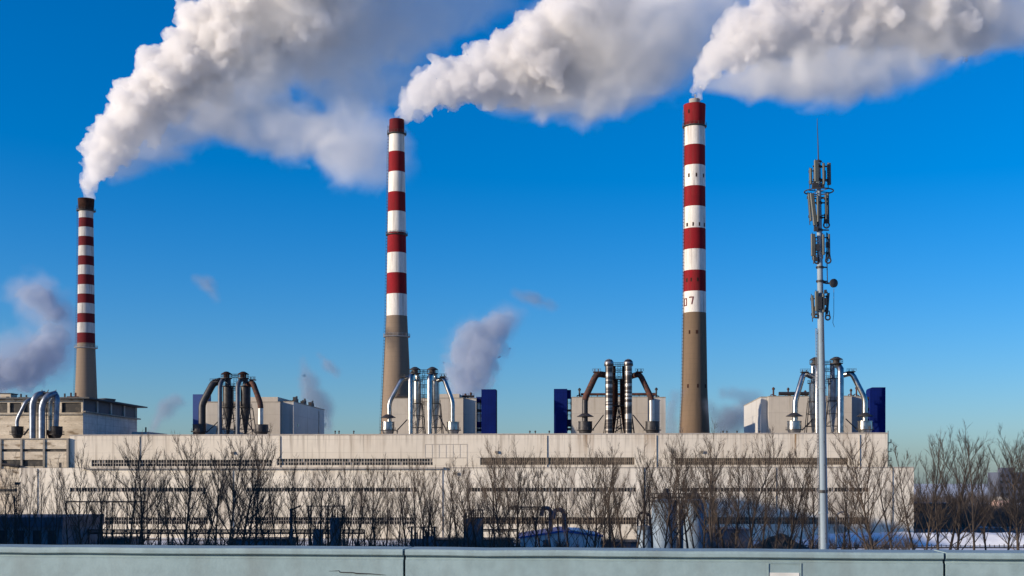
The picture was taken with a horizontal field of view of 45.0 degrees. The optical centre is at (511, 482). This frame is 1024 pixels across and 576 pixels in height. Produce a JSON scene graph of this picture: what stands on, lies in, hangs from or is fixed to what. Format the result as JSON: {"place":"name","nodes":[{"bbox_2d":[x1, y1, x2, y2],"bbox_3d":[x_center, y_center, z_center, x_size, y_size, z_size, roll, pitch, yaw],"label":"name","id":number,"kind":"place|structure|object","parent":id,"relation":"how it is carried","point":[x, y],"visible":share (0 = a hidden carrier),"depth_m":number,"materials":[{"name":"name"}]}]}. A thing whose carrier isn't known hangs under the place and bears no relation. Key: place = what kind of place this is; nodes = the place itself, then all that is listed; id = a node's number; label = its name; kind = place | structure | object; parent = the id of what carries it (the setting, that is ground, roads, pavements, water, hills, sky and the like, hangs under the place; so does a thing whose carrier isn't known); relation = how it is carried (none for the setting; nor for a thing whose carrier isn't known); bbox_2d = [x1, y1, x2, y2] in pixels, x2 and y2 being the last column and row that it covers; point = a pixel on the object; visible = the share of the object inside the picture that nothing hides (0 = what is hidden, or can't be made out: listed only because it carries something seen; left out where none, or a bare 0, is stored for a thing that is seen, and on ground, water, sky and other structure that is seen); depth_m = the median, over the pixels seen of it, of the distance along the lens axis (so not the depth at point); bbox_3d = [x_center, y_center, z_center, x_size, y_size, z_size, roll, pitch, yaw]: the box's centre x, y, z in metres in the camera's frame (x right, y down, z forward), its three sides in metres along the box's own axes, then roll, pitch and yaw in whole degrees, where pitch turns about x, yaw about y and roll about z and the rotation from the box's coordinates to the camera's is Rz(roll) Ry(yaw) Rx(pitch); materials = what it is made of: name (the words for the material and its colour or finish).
{"place":"outdoors","nodes":[
{"label":"outdoors","id":0,"kind":"place"},
{"bbox_2d":[0,544,410,575],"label":"parapet panel","id":1,"kind":"structure","parent":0,"point":[97,560],"depth_m":7.21,"materials":[{"name":"blue paint"}]},
{"bbox_2d":[206,396,324,433],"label":"boiler house","id":2,"kind":"structure","parent":0,"point":[286,416],"depth_m":477.96,"materials":[{"name":"concrete"}]},
{"bbox_2d":[388,392,480,433],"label":"boiler house","id":3,"kind":"structure","parent":0,"point":[467,417],"depth_m":472.78,"materials":[{"name":"concrete"}]},
{"bbox_2d":[0,0,1023,483],"label":"sky","id":4,"kind":"structure","parent":0,"point":[231,156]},
{"bbox_2d":[144,484,1023,549],"bbox_3d":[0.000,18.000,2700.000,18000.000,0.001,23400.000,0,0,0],"label":"ground","id":5,"kind":"structure","parent":0,"point":[395,539],"depth_m":375.92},
{"bbox_2d":[0,468,26,543],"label":"bare tree","id":6,"kind":"object","parent":5,"relation":"on","point":[5,518],"visible":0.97,"depth_m":248.15,"materials":[{"name":"brown plant"}]},
{"bbox_2d":[0,454,42,543],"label":"bare tree","id":7,"kind":"object","parent":5,"relation":"on","point":[15,519],"visible":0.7,"depth_m":261.31,"materials":[{"name":"brown plant"}]},
{"bbox_2d":[0,438,69,513],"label":"old workshop","id":8,"kind":"structure","parent":5,"relation":"on","point":[38,452],"depth_m":410.11,"materials":[{"name":"concrete"}]},
{"bbox_2d":[9,390,64,437],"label":"duct cluster","id":9,"kind":"object","parent":8,"relation":"on","point":[55,430],"visible":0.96,"depth_m":427.91,"materials":[{"name":"metal"}]},
{"bbox_2d":[29,464,58,544],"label":"bare tree","id":10,"kind":"object","parent":5,"relation":"on","point":[34,515],"visible":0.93,"depth_m":247.43,"materials":[{"name":"brown plant"}]},
{"bbox_2d":[0,514,103,544],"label":"workshop","id":11,"kind":"structure","parent":5,"relation":"on","point":[34,537],"depth_m":300.30,"materials":[{"name":"paint"}]},
{"bbox_2d":[42,459,63,544],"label":"bare tree","id":12,"kind":"object","parent":5,"relation":"on","point":[57,521],"visible":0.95,"depth_m":239.02,"materials":[{"name":"brown plant"}]},
{"bbox_2d":[54,438,105,544],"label":"bare tree","id":13,"kind":"object","parent":5,"relation":"on","point":[77,531],"visible":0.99,"depth_m":236.03,"materials":[{"name":"brown plant"}]},
{"bbox_2d":[73,197,97,397],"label":"chimney","id":14,"kind":"object","parent":5,"relation":"on","point":[85,379],"visible":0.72,"depth_m":795.58,"materials":[{"name":"white paint"}]},
{"bbox_2d":[82,457,114,544],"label":"bare tree","id":15,"kind":"object","parent":5,"relation":"on","point":[101,518],"visible":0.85,"depth_m":260.42,"materials":[{"name":"brown plant"}]},
{"bbox_2d":[99,456,119,544],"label":"bare tree","id":16,"kind":"object","parent":5,"relation":"on","point":[112,530],"visible":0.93,"depth_m":232.21,"materials":[{"name":"brown plant"}]},
{"bbox_2d":[111,430,146,544],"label":"bare tree","id":17,"kind":"object","parent":5,"relation":"on","point":[134,501],"visible":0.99,"depth_m":226.93,"materials":[{"name":"brown plant"}]},
{"bbox_2d":[100,432,179,544],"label":"bare tree","id":18,"kind":"object","parent":5,"relation":"on","point":[142,526],"visible":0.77,"depth_m":233.47,"materials":[{"name":"brown plant"}]},
{"bbox_2d":[150,449,180,544],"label":"bare tree","id":19,"kind":"object","parent":5,"relation":"on","point":[167,534],"visible":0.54,"depth_m":262.85,"materials":[{"name":"brown plant"}]},
{"bbox_2d":[139,428,226,544],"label":"bare tree","id":20,"kind":"object","parent":5,"relation":"on","point":[189,489],"visible":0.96,"depth_m":220.32,"materials":[{"name":"brown plant"}]},
{"bbox_2d":[178,445,249,545],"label":"bare tree","id":21,"kind":"object","parent":5,"relation":"on","point":[206,542],"visible":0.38,"depth_m":245.80,"materials":[{"name":"brown plant"}]},
{"bbox_2d":[171,421,281,545],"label":"bare tree","id":22,"kind":"object","parent":5,"relation":"on","point":[233,501],"visible":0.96,"depth_m":220.80,"materials":[{"name":"brown plant"}]},
{"bbox_2d":[87,529,365,545],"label":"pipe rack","id":23,"kind":"object","parent":5,"relation":"on","point":[173,530],"visible":0.37,"depth_m":317.86,"materials":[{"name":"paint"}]},
{"bbox_2d":[198,456,255,545],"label":"bare tree","id":24,"kind":"object","parent":5,"relation":"on","point":[215,534],"visible":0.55,"depth_m":234.84,"materials":[{"name":"brown plant"}]},
{"bbox_2d":[205,423,293,545],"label":"bare tree","id":25,"kind":"object","parent":5,"relation":"on","point":[244,539],"visible":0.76,"depth_m":230.19,"materials":[{"name":"brown plant"}]},
{"bbox_2d":[224,441,281,545],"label":"bare tree","id":26,"kind":"object","parent":5,"relation":"on","point":[256,522],"visible":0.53,"depth_m":243.71,"materials":[{"name":"brown plant"}]},
{"bbox_2d":[52,531,484,546],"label":"undergrowth","id":27,"kind":"object","parent":5,"relation":"on","point":[460,539],"visible":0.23,"depth_m":317.86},
{"bbox_2d":[268,452,323,545],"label":"bare tree","id":28,"kind":"object","parent":5,"relation":"on","point":[293,515],"visible":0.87,"depth_m":263.70,"materials":[{"name":"brown plant"}]},
{"bbox_2d":[297,463,336,545],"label":"bare tree","id":29,"kind":"object","parent":5,"relation":"on","point":[321,507],"visible":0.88,"depth_m":257.89,"materials":[{"name":"brown plant"}]},
{"bbox_2d":[300,469,334,545],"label":"bare tree","id":30,"kind":"object","parent":5,"relation":"on","point":[308,518],"visible":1,"depth_m":244.51,"materials":[{"name":"brown plant"}]},
{"bbox_2d":[293,457,354,545],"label":"bare tree","id":31,"kind":"object","parent":5,"relation":"on","point":[327,530],"visible":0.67,"depth_m":261.78,"materials":[{"name":"brown plant"}]},
{"bbox_2d":[308,505,344,545],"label":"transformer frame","id":32,"kind":"object","parent":5,"relation":"on","point":[331,531],"visible":0.33,"depth_m":316.40,"materials":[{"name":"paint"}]},
{"bbox_2d":[318,454,377,545],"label":"bare tree","id":33,"kind":"object","parent":5,"relation":"on","point":[348,526],"visible":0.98,"depth_m":237.75,"materials":[{"name":"brown plant"}]},
{"bbox_2d":[350,454,393,545],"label":"bare tree","id":34,"kind":"object","parent":5,"relation":"on","point":[382,519],"visible":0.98,"depth_m":239.60,"materials":[{"name":"brown plant"}]},
{"bbox_2d":[352,457,401,545],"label":"bare tree","id":35,"kind":"object","parent":5,"relation":"on","point":[371,498],"visible":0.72,"depth_m":264.36,"materials":[{"name":"brown plant"}]},
{"bbox_2d":[367,459,399,545],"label":"bare tree","id":36,"kind":"object","parent":5,"relation":"on","point":[387,537],"visible":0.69,"depth_m":247.44,"materials":[{"name":"brown plant"}]},
{"bbox_2d":[379,118,409,433],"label":"chimney","id":37,"kind":"object","parent":5,"relation":"on","point":[396,366],"visible":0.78,"depth_m":635.84,"materials":[{"name":"red paint"}]},
{"bbox_2d":[388,455,436,546],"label":"bare tree","id":38,"kind":"object","parent":5,"relation":"on","point":[414,492],"visible":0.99,"depth_m":235.19,"materials":[{"name":"brown plant"}]},
{"bbox_2d":[400,460,447,546],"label":"bare tree","id":39,"kind":"object","parent":5,"relation":"on","point":[431,517],"visible":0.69,"depth_m":259.74,"materials":[{"name":"brown plant"}]},
{"bbox_2d":[401,462,460,546],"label":"bare tree","id":40,"kind":"object","parent":5,"relation":"on","point":[434,521],"visible":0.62,"depth_m":263.55,"materials":[{"name":"brown plant"}]},
{"bbox_2d":[417,451,483,546],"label":"bare tree","id":41,"kind":"object","parent":5,"relation":"on","point":[450,523],"visible":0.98,"depth_m":240.69,"materials":[{"name":"brown plant"}]},
{"bbox_2d":[437,457,488,546],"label":"bare tree","id":42,"kind":"object","parent":5,"relation":"on","point":[465,517],"visible":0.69,"depth_m":256.61,"materials":[{"name":"brown plant"}]},
{"bbox_2d":[19,431,913,539],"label":"turbine hall","id":43,"kind":"structure","parent":5,"relation":"on","point":[429,451],"depth_m":398.58,"materials":[{"name":"beige concrete"}]},
{"bbox_2d":[0,393,162,437],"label":"old boiler house","id":44,"kind":"structure","parent":43,"relation":"on","point":[78,415],"depth_m":443.00,"materials":[{"name":"concrete"}]},
{"bbox_2d":[191,371,269,433],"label":"duct cluster","id":45,"kind":"object","parent":43,"relation":"on","point":[243,397],"visible":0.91,"depth_m":456.20,"materials":[{"name":"metal"}]},
{"bbox_2d":[380,367,460,433],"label":"duct cluster","id":46,"kind":"object","parent":43,"relation":"on","point":[415,400],"visible":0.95,"depth_m":451.36,"materials":[{"name":"metal"}]},
{"bbox_2d":[576,359,660,432],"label":"duct cluster","id":47,"kind":"object","parent":43,"relation":"on","point":[612,406],"visible":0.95,"depth_m":445.04,"materials":[{"name":"metal"}]},
{"bbox_2d":[785,357,873,432],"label":"duct cluster","id":48,"kind":"object","parent":43,"relation":"on","point":[835,397],"visible":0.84,"depth_m":441.30,"materials":[{"name":"metal"}]},
{"bbox_2d":[476,389,496,433],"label":"stair tower","id":49,"kind":"structure","parent":5,"relation":"on","point":[487,410],"depth_m":472.83,"materials":[{"name":"metal"}]},
{"bbox_2d":[465,436,521,547],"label":"bare tree","id":50,"kind":"object","parent":5,"relation":"on","point":[490,498],"visible":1,"depth_m":231.47,"materials":[{"name":"brown plant"}]},
{"bbox_2d":[467,454,519,547],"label":"bare tree","id":51,"kind":"object","parent":5,"relation":"on","point":[491,520],"visible":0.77,"depth_m":245.96,"materials":[{"name":"brown plant"}]},
{"bbox_2d":[487,447,536,547],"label":"bare tree","id":52,"kind":"object","parent":5,"relation":"on","point":[509,517],"visible":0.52,"depth_m":261.67,"materials":[{"name":"brown plant"}]},
{"bbox_2d":[485,440,543,546],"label":"bare tree","id":53,"kind":"object","parent":5,"relation":"on","point":[518,511],"visible":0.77,"depth_m":249.86,"materials":[{"name":"brown plant"}]},
{"bbox_2d":[512,457,556,546],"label":"bare tree","id":54,"kind":"object","parent":5,"relation":"on","point":[528,495],"visible":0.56,"depth_m":262.66,"materials":[{"name":"brown plant"}]},
{"bbox_2d":[523,448,553,546],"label":"bare tree","id":55,"kind":"object","parent":5,"relation":"on","point":[538,505],"visible":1,"depth_m":238.49,"materials":[{"name":"brown plant"}]},
{"bbox_2d":[521,466,559,546],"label":"bare tree","id":56,"kind":"object","parent":5,"relation":"on","point":[550,515],"visible":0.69,"depth_m":262.83,"materials":[{"name":"brown plant"}]},
{"bbox_2d":[519,526,602,547],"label":"blue roofed shed","id":57,"kind":"structure","parent":5,"relation":"on","point":[554,532],"depth_m":322.00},
{"bbox_2d":[554,389,570,432],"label":"stair tower","id":58,"kind":"structure","parent":5,"relation":"on","point":[562,422],"depth_m":468.94,"materials":[{"name":"metal"}]},
{"bbox_2d":[545,442,592,546],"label":"bare tree","id":59,"kind":"object","parent":5,"relation":"on","point":[561,498],"visible":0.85,"depth_m":254.41,"materials":[{"name":"brown plant"}]},
{"bbox_2d":[564,458,614,547],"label":"bare tree","id":60,"kind":"object","parent":5,"relation":"on","point":[580,511],"visible":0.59,"depth_m":238.79,"materials":[{"name":"brown plant"}]},
{"bbox_2d":[563,438,619,547],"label":"bare tree","id":61,"kind":"object","parent":5,"relation":"on","point":[595,540],"visible":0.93,"depth_m":228.94,"materials":[{"name":"brown plant"}]},
{"bbox_2d":[595,441,622,547],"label":"bare tree","id":62,"kind":"object","parent":5,"relation":"on","point":[609,515],"visible":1,"depth_m":227.71,"materials":[{"name":"brown plant"}]},
{"bbox_2d":[582,449,636,547],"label":"bare tree","id":63,"kind":"object","parent":5,"relation":"on","point":[613,542],"visible":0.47,"depth_m":266.24,"materials":[{"name":"brown plant"}]},
{"bbox_2d":[597,455,653,547],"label":"bare tree","id":64,"kind":"object","parent":5,"relation":"on","point":[617,516],"visible":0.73,"depth_m":248.98,"materials":[{"name":"brown plant"}]},
{"bbox_2d":[625,439,663,547],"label":"bare tree","id":65,"kind":"object","parent":5,"relation":"on","point":[644,510],"visible":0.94,"depth_m":234.30,"materials":[{"name":"brown plant"}]},
{"bbox_2d":[633,449,681,547],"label":"bare tree","id":66,"kind":"object","parent":5,"relation":"on","point":[658,507],"visible":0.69,"depth_m":260.97,"materials":[{"name":"brown plant"}]},
{"bbox_2d":[650,489,677,547],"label":"silo","id":67,"kind":"object","parent":5,"relation":"on","point":[661,541],"visible":0.19,"depth_m":297.44,"materials":[{"name":"paint"}]},
{"bbox_2d":[635,428,696,547],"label":"bare tree","id":68,"kind":"object","parent":5,"relation":"on","point":[672,503],"visible":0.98,"depth_m":226.22,"materials":[{"name":"brown plant"}]},
{"bbox_2d":[644,440,703,547],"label":"bare tree","id":69,"kind":"object","parent":5,"relation":"on","point":[673,520],"visible":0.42,"depth_m":266.56,"materials":[{"name":"brown plant"}]},
{"bbox_2d":[661,441,710,547],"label":"bare tree","id":70,"kind":"object","parent":5,"relation":"on","point":[680,537],"visible":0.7,"depth_m":244.94,"materials":[{"name":"brown plant"}]},
{"bbox_2d":[461,529,917,549],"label":"undergrowth","id":71,"kind":"object","parent":5,"relation":"on","point":[907,546],"visible":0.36,"depth_m":317.13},
{"bbox_2d":[680,488,706,547],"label":"silo","id":72,"kind":"object","parent":5,"relation":"on","point":[694,535],"visible":0.18,"depth_m":297.30,"materials":[{"name":"paint"}]},
{"bbox_2d":[679,98,709,432],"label":"chimney","id":73,"kind":"object","parent":5,"relation":"on","point":[694,416],"visible":0.81,"depth_m":595.22,"materials":[{"name":"red paint"}]},
{"bbox_2d":[677,420,755,547],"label":"bare tree","id":74,"kind":"object","parent":5,"relation":"on","point":[710,522],"visible":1,"depth_m":221.96,"materials":[{"name":"brown plant"}]},
{"bbox_2d":[685,438,747,547],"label":"bare tree","id":75,"kind":"object","parent":5,"relation":"on","point":[717,521],"visible":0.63,"depth_m":246.86,"materials":[{"name":"brown plant"}]},
{"bbox_2d":[706,527,748,548],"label":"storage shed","id":76,"kind":"structure","parent":5,"relation":"on","point":[730,530],"depth_m":326.00,"materials":[{"name":"blue metal"}]},
{"bbox_2d":[716,439,756,547],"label":"bare tree","id":77,"kind":"object","parent":5,"relation":"on","point":[737,522],"visible":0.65,"depth_m":263.73,"materials":[{"name":"brown plant"}]},
{"bbox_2d":[708,426,794,548],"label":"bare tree","id":78,"kind":"object","parent":5,"relation":"on","point":[772,507],"visible":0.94,"depth_m":231.16,"materials":[{"name":"brown plant"}]},
{"bbox_2d":[737,433,775,548],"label":"bare tree","id":79,"kind":"object","parent":5,"relation":"on","point":[764,517],"visible":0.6,"depth_m":241.01,"materials":[{"name":"brown plant"}]},
{"bbox_2d":[769,444,818,548],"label":"bare tree","id":80,"kind":"object","parent":5,"relation":"on","point":[793,485],"visible":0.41,"depth_m":261.30,"materials":[{"name":"brown plant"}]},
{"bbox_2d":[760,438,837,548],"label":"bare tree","id":81,"kind":"object","parent":5,"relation":"on","point":[793,517],"visible":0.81,"depth_m":245.00,"materials":[{"name":"brown plant"}]},
{"bbox_2d":[792,443,845,548],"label":"bare tree","id":82,"kind":"object","parent":5,"relation":"on","point":[810,534],"visible":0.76,"depth_m":240.82,"materials":[{"name":"brown plant"}]},
{"bbox_2d":[804,120,837,548],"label":"antenna mast","id":83,"kind":"object","parent":5,"relation":"on","point":[821,302],"visible":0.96,"depth_m":114.72,"materials":[{"name":"grey metal"}]},
{"bbox_2d":[811,448,863,549],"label":"bare tree","id":84,"kind":"object","parent":5,"relation":"on","point":[845,529],"visible":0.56,"depth_m":244.33,"materials":[{"name":"brown plant"}]},
{"bbox_2d":[804,425,934,549],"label":"bare tree","id":85,"kind":"object","parent":5,"relation":"on","point":[867,524],"visible":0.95,"depth_m":217.00,"materials":[{"name":"brown plant"}]},
{"bbox_2d":[870,439,906,549],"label":"bare tree","id":86,"kind":"object","parent":5,"relation":"on","point":[885,505],"visible":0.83,"depth_m":236.46,"materials":[{"name":"brown plant"}]},
{"bbox_2d":[876,438,942,549],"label":"bare tree","id":87,"kind":"object","parent":5,"relation":"on","point":[909,533],"visible":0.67,"depth_m":259.64,"materials":[{"name":"brown plant"}]},
{"bbox_2d":[914,503,955,527],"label":"dark building","id":88,"kind":"structure","parent":5,"relation":"on","point":[949,523],"depth_m":430.00,"materials":[{"name":"paint"}]},
{"bbox_2d":[896,427,973,549],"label":"bare tree","id":89,"kind":"object","parent":5,"relation":"on","point":[924,511],"visible":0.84,"depth_m":234.39,"materials":[{"name":"brown plant"}]},
{"bbox_2d":[923,429,950,549],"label":"bare tree","id":90,"kind":"object","parent":5,"relation":"on","point":[937,518],"visible":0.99,"depth_m":225.43,"materials":[{"name":"brown plant"}]},
{"bbox_2d":[913,424,1004,549],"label":"bare tree","id":91,"kind":"object","parent":5,"relation":"on","point":[960,518],"visible":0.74,"depth_m":239.73,"materials":[{"name":"brown plant"}]},
{"bbox_2d":[926,441,998,549],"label":"bare tree","id":92,"kind":"object","parent":5,"relation":"on","point":[953,532],"visible":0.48,"depth_m":248.65,"materials":[{"name":"brown plant"}]},
{"bbox_2d":[915,499,1023,527],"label":"undergrowth","id":93,"kind":"object","parent":5,"relation":"on","point":[988,524],"visible":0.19,"depth_m":467.62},
{"bbox_2d":[953,429,1003,549],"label":"bare tree","id":94,"kind":"object","parent":5,"relation":"on","point":[975,509],"visible":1,"depth_m":215.51,"materials":[{"name":"brown plant"}]},
{"bbox_2d":[969,443,1001,549],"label":"bare tree","id":95,"kind":"object","parent":5,"relation":"on","point":[983,532],"visible":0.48,"depth_m":252.88,"materials":[{"name":"brown plant"}]},
{"bbox_2d":[971,425,1023,549],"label":"bare tree","id":96,"kind":"object","parent":5,"relation":"on","point":[1016,511],"visible":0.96,"depth_m":238.03,"materials":[{"name":"brown plant"}]},
{"bbox_2d":[979,438,1023,549],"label":"bare tree","id":97,"kind":"object","parent":5,"relation":"on","point":[1010,530],"visible":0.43,"depth_m":260.63,"materials":[{"name":"brown plant"}]},
{"bbox_2d":[988,468,1023,499],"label":"tower block","id":98,"kind":"structure","parent":5,"relation":"on","point":[993,475],"depth_m":1100.00,"materials":[{"name":"grey concrete"}]},
{"bbox_2d":[571,388,665,432],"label":"boiler house","id":99,"kind":"structure","parent":0,"point":[640,407],"depth_m":467.89,"materials":[{"name":"metal"}]},
{"bbox_2d":[744,387,861,432],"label":"boiler house","id":100,"kind":"structure","parent":0,"point":[763,414],"depth_m":463.30,"materials":[{"name":"metal"}]},
{"bbox_2d":[866,387,885,432],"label":"stair tower","id":101,"kind":"structure","parent":0,"point":[876,397],"depth_m":456.97,"materials":[{"name":"metal"}]},
{"bbox_2d":[798,531,1023,545],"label":"snow bank","id":102,"kind":"structure","parent":0,"point":[992,539],"depth_m":354.12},
{"bbox_2d":[934,550,1023,575],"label":"parapet panel","id":103,"kind":"structure","parent":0,"point":[983,562],"depth_m":6.71,"materials":[{"name":"blue paint"}]},
{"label":"road","id":104,"kind":"structure","parent":0,"visible":0},
{"bbox_2d":[405,547,943,575],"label":"parapet panel","id":105,"kind":"structure","parent":104,"relation":"on","point":[510,561],"depth_m":6.92,"materials":[{"name":"blue paint"}]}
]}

